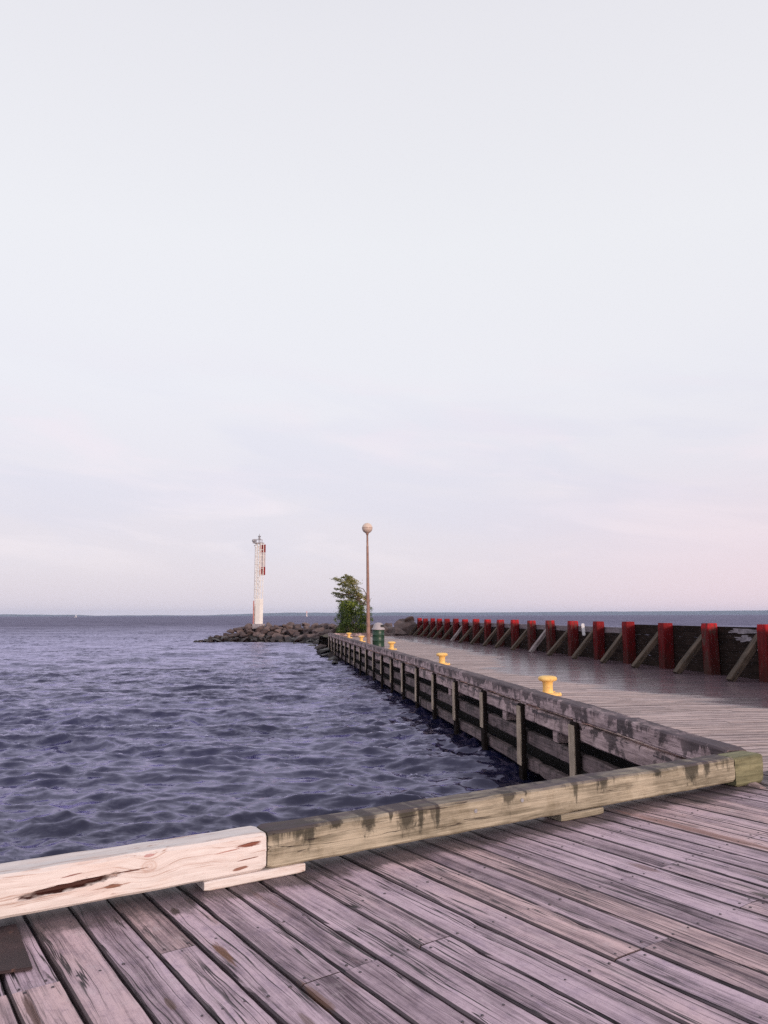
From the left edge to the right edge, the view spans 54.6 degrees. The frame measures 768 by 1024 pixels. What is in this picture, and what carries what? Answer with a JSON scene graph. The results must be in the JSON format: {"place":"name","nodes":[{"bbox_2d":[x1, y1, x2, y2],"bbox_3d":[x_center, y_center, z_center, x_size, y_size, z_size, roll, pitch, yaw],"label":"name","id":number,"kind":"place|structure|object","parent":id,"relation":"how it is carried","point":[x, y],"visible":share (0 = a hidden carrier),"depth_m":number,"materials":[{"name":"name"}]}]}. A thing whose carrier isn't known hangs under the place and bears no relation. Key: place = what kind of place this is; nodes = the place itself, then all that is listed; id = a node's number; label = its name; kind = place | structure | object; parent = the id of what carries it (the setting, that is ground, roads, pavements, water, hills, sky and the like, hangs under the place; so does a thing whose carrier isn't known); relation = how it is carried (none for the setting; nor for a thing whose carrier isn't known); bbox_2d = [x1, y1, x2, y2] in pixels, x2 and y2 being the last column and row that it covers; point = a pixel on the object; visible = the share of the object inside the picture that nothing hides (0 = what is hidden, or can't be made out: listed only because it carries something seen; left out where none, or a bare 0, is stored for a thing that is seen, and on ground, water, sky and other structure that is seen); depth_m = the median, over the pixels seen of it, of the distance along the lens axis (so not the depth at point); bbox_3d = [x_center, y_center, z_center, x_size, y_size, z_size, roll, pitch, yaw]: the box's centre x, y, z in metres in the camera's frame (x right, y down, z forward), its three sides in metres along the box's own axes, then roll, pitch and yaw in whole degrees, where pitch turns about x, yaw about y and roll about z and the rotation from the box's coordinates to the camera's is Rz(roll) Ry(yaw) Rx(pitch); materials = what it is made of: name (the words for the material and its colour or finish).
{"place":"outdoors","nodes":[
{"label":"outdoors","id":0,"kind":"place"},
{"bbox_2d":[318,634,419,646],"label":"ground","id":1,"kind":"structure","parent":0,"point":[323,639],"depth_m":59.40,"materials":[{"name":"soil"}]},
{"bbox_2d":[329,574,370,632],"bbox_3d":[-2.470,6.710,54.623,3.141,4.342,2.195,0,-8,0],"label":"tree","id":2,"kind":"object","parent":1,"relation":"on","point":[348,583],"visible":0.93,"depth_m":54.49,"materials":[{"name":"green plant"}]},
{"bbox_2d":[333,599,372,632],"bbox_3d":[-2.228,7.682,53.917,3.098,2.826,2.123,0,-8,0],"label":"bush","id":3,"kind":"object","parent":1,"relation":"on","point":[349,613],"visible":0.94,"depth_m":53.64,"materials":[{"name":"green plant"}]},
{"bbox_2d":[392,628,406,635],"bbox_3d":[1.131,9.134,55.377,1.098,0.887,1.356,25,-14,-19],"label":"boulder","id":4,"kind":"object","parent":1,"relation":"on","point":[398,632],"visible":0.66,"depth_m":54.98,"materials":[{"name":"stone"}]},
{"bbox_2d":[0,615,767,863],"bbox_3d":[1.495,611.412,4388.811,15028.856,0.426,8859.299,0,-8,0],"label":"water","id":5,"kind":"structure","parent":0,"point":[115,731],"depth_m":16.66,"materials":[{"name":"blue liquid"}]},
{"bbox_2d":[218,630,315,642],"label":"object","id":6,"kind":"object","parent":5,"relation":"in","point":[301,633],"visible":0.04,"depth_m":75.93,"materials":[{"name":"grey stone"}]},
{"bbox_2d":[220,636,228,640],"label":"boulder","id":7,"kind":"object","parent":6,"relation":"on","point":[222,638],"visible":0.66,"depth_m":75.91,"materials":[{"name":"stone"}]},
{"bbox_2d":[233,627,245,632],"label":"boulder","id":8,"kind":"object","parent":6,"relation":"on","point":[238,628],"visible":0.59,"depth_m":78.48,"materials":[{"name":"stone"}]},
{"bbox_2d":[239,633,248,637],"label":"boulder","id":9,"kind":"object","parent":6,"relation":"on","point":[242,635],"visible":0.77,"depth_m":76.20,"materials":[{"name":"stone"}]},
{"bbox_2d":[245,630,253,634],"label":"boulder","id":10,"kind":"object","parent":6,"relation":"on","point":[249,632],"visible":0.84,"depth_m":77.59,"materials":[{"name":"stone"}]},
{"bbox_2d":[244,625,252,630],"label":"boulder","id":11,"kind":"object","parent":10,"relation":"on","point":[247,627],"visible":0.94,"depth_m":77.74,"materials":[{"name":"stone"}]},
{"bbox_2d":[252,534,265,628],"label":"light tower","id":12,"kind":"structure","parent":6,"relation":"on","point":[258,611],"depth_m":79.63,"materials":[{"name":"white metal"}]},
{"bbox_2d":[260,629,267,633],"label":"boulder","id":13,"kind":"object","parent":6,"relation":"on","point":[264,631],"visible":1,"depth_m":77.37,"materials":[{"name":"stone"}]},
{"bbox_2d":[272,633,283,641],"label":"boulder","id":14,"kind":"object","parent":6,"relation":"on","point":[276,636],"visible":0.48,"depth_m":75.45,"materials":[{"name":"stone"}]},
{"bbox_2d":[284,636,293,641],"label":"boulder","id":15,"kind":"object","parent":6,"relation":"on","point":[287,639],"visible":0.52,"depth_m":74.21,"materials":[{"name":"stone"}]},
{"bbox_2d":[286,622,294,627],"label":"boulder","id":16,"kind":"object","parent":6,"relation":"on","point":[290,624],"visible":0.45,"depth_m":79.16,"materials":[{"name":"stone"}]},
{"bbox_2d":[286,629,297,635],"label":"boulder","id":17,"kind":"object","parent":6,"relation":"on","point":[290,632],"visible":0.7,"depth_m":75.92,"materials":[{"name":"stone"}]},
{"bbox_2d":[294,634,304,641],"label":"boulder","id":18,"kind":"object","parent":6,"relation":"on","point":[300,638],"visible":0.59,"depth_m":72.68,"materials":[{"name":"stone"}]},
{"bbox_2d":[310,623,318,628],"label":"boulder","id":19,"kind":"object","parent":6,"relation":"on","point":[315,625],"visible":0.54,"depth_m":75.88,"materials":[{"name":"stone"}]},
{"bbox_2d":[313,627,324,633],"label":"boulder","id":20,"kind":"object","parent":6,"relation":"on","point":[320,629],"visible":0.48,"depth_m":72.38,"materials":[{"name":"stone"}]},
{"bbox_2d":[322,629,329,634],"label":"boulder","id":21,"kind":"object","parent":6,"relation":"on","point":[325,631],"visible":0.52,"depth_m":70.30,"materials":[{"name":"stone"}]},
{"bbox_2d":[394,619,416,634],"bbox_3d":[1.739,8.952,56.478,2.022,1.707,1.466,0,-8,2],"label":"boulder","id":22,"kind":"object","parent":6,"relation":"on","point":[407,627],"visible":0.43,"depth_m":55.99,"materials":[{"name":"stone"}]},
{"bbox_2d":[404,616,414,620],"bbox_3d":[1.965,8.132,56.576,0.785,0.373,0.837,-25,-23,33],"label":"boulder","id":23,"kind":"object","parent":22,"relation":"on","point":[409,618],"visible":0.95,"depth_m":56.41,"materials":[{"name":"stone"}]},
{"bbox_2d":[314,644,326,649],"bbox_3d":[-4.310,9.488,51.849,0.884,0.533,0.844,20,-22,-41],"label":"boulder","id":24,"kind":"object","parent":5,"relation":"in","point":[319,646],"visible":0.66,"depth_m":51.62,"materials":[{"name":"stone"}]},
{"bbox_2d":[316,648,330,654],"bbox_3d":[-4.038,9.319,49.836,1.131,0.367,0.806,-7,-1,27],"label":"boulder","id":25,"kind":"object","parent":5,"relation":"in","point":[325,650],"visible":0.88,"depth_m":49.59,"materials":[{"name":"stone"}]},
{"bbox_2d":[319,652,333,656],"bbox_3d":[-3.572,9.126,47.392,1.166,0.357,0.716,-4,-4,-7],"label":"boulder","id":26,"kind":"object","parent":5,"relation":"in","point":[324,655],"visible":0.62,"depth_m":47.16,"materials":[{"name":"stone"}]},
{"bbox_2d":[328,656,339,660],"bbox_3d":[-2.951,8.682,43.818,0.792,0.355,0.635,12,8,32],"label":"boulder","id":27,"kind":"object","parent":5,"relation":"in","point":[334,658],"visible":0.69,"depth_m":43.65,"materials":[{"name":"stone"}]},
{"bbox_2d":[328,633,767,787],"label":"pier","id":28,"kind":"structure","parent":5,"relation":"in","point":[599,716],"depth_m":13.74,"materials":[{"name":"wood"}]},
{"bbox_2d":[362,523,371,643],"bbox_3d":[-0.899,3.788,39.858,0.580,6.456,0.580,0,-8,0],"label":"lamp post","id":29,"kind":"object","parent":28,"relation":"on","point":[367,528],"visible":0.99,"depth_m":39.80,"materials":[{"name":"metal"}]},
{"bbox_2d":[372,622,384,646],"bbox_3d":[-0.271,5.900,35.829,0.636,1.150,0.636,0,-8,0],"label":"litter bin","id":30,"kind":"object","parent":28,"relation":"on","point":[378,628],"visible":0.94,"depth_m":35.59,"materials":[{"name":"green metal"}]},
{"bbox_2d":[388,641,396,649],"bbox_3d":[0.360,5.852,32.607,0.408,0.358,0.380,0,-8,-4],"label":"mooring bollard","id":31,"kind":"object","parent":28,"relation":"on","point":[391,644],"visible":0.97,"depth_m":32.52,"materials":[{"name":"yellow metal"}]},
{"bbox_2d":[436,653,449,664],"bbox_3d":[1.796,4.475,22.706,0.408,0.358,0.380,2,-8,-13],"label":"mooring bollard","id":32,"kind":"object","parent":28,"relation":"on","point":[441,658],"visible":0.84,"depth_m":22.60,"materials":[{"name":"yellow metal"}]},
{"bbox_2d":[538,675,561,695],"bbox_3d":[3.114,3.269,14.037,0.408,0.358,0.380,1,-8,-9],"label":"mooring bollard","id":33,"kind":"object","parent":28,"relation":"on","point":[547,681],"visible":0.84,"depth_m":13.94,"materials":[{"name":"yellow metal"}]},
{"bbox_2d":[408,618,767,682],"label":"timber wall","id":34,"kind":"structure","parent":28,"relation":"on","point":[733,653],"depth_m":22.84,"materials":[{"name":"brown wood"}]},
{"bbox_2d":[581,623,585,635],"bbox_3d":[7.137,4.207,26.631,0.110,0.430,0.024,-6,-9,11],"label":"marker board","id":35,"kind":"object","parent":34,"relation":"attached to","point":[583,629],"visible":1,"depth_m":26.62,"materials":[{"name":"white"}]},
{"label":"boardwalk foundation","id":36,"kind":"structure","parent":5,"relation":"in","visible":0},
{"bbox_2d":[0,771,767,1023],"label":"boardwalk","id":37,"kind":"structure","parent":36,"relation":"on","point":[652,910],"depth_m":3.51,"materials":[{"name":"wood"}]},
{"bbox_2d":[0,924,32,973],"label":"steel plate","id":38,"kind":"object","parent":37,"relation":"on","point":[14,956],"visible":1,"depth_m":3.31,"materials":[{"name":"metal"}]},
{"bbox_2d":[0,826,304,918],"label":"kerb timber","id":39,"kind":"object","parent":37,"relation":"on","point":[210,861],"visible":0.98,"depth_m":3.93,"materials":[{"name":"beige wood"}]},
{"bbox_2d":[257,751,762,867],"bbox_3d":[1.330,2.155,5.588,4.776,0.262,0.213,5,-9,-31],"label":"kerb timber","id":40,"kind":"object","parent":37,"relation":"on","point":[293,841],"visible":0.99,"depth_m":5.17,"materials":[{"name":"grey wood"}]},
{"bbox_2d":[0,0,767,615],"label":"sky","id":41,"kind":"structure","parent":0,"point":[480,285],"materials":[{"name":"white"}]}
]}

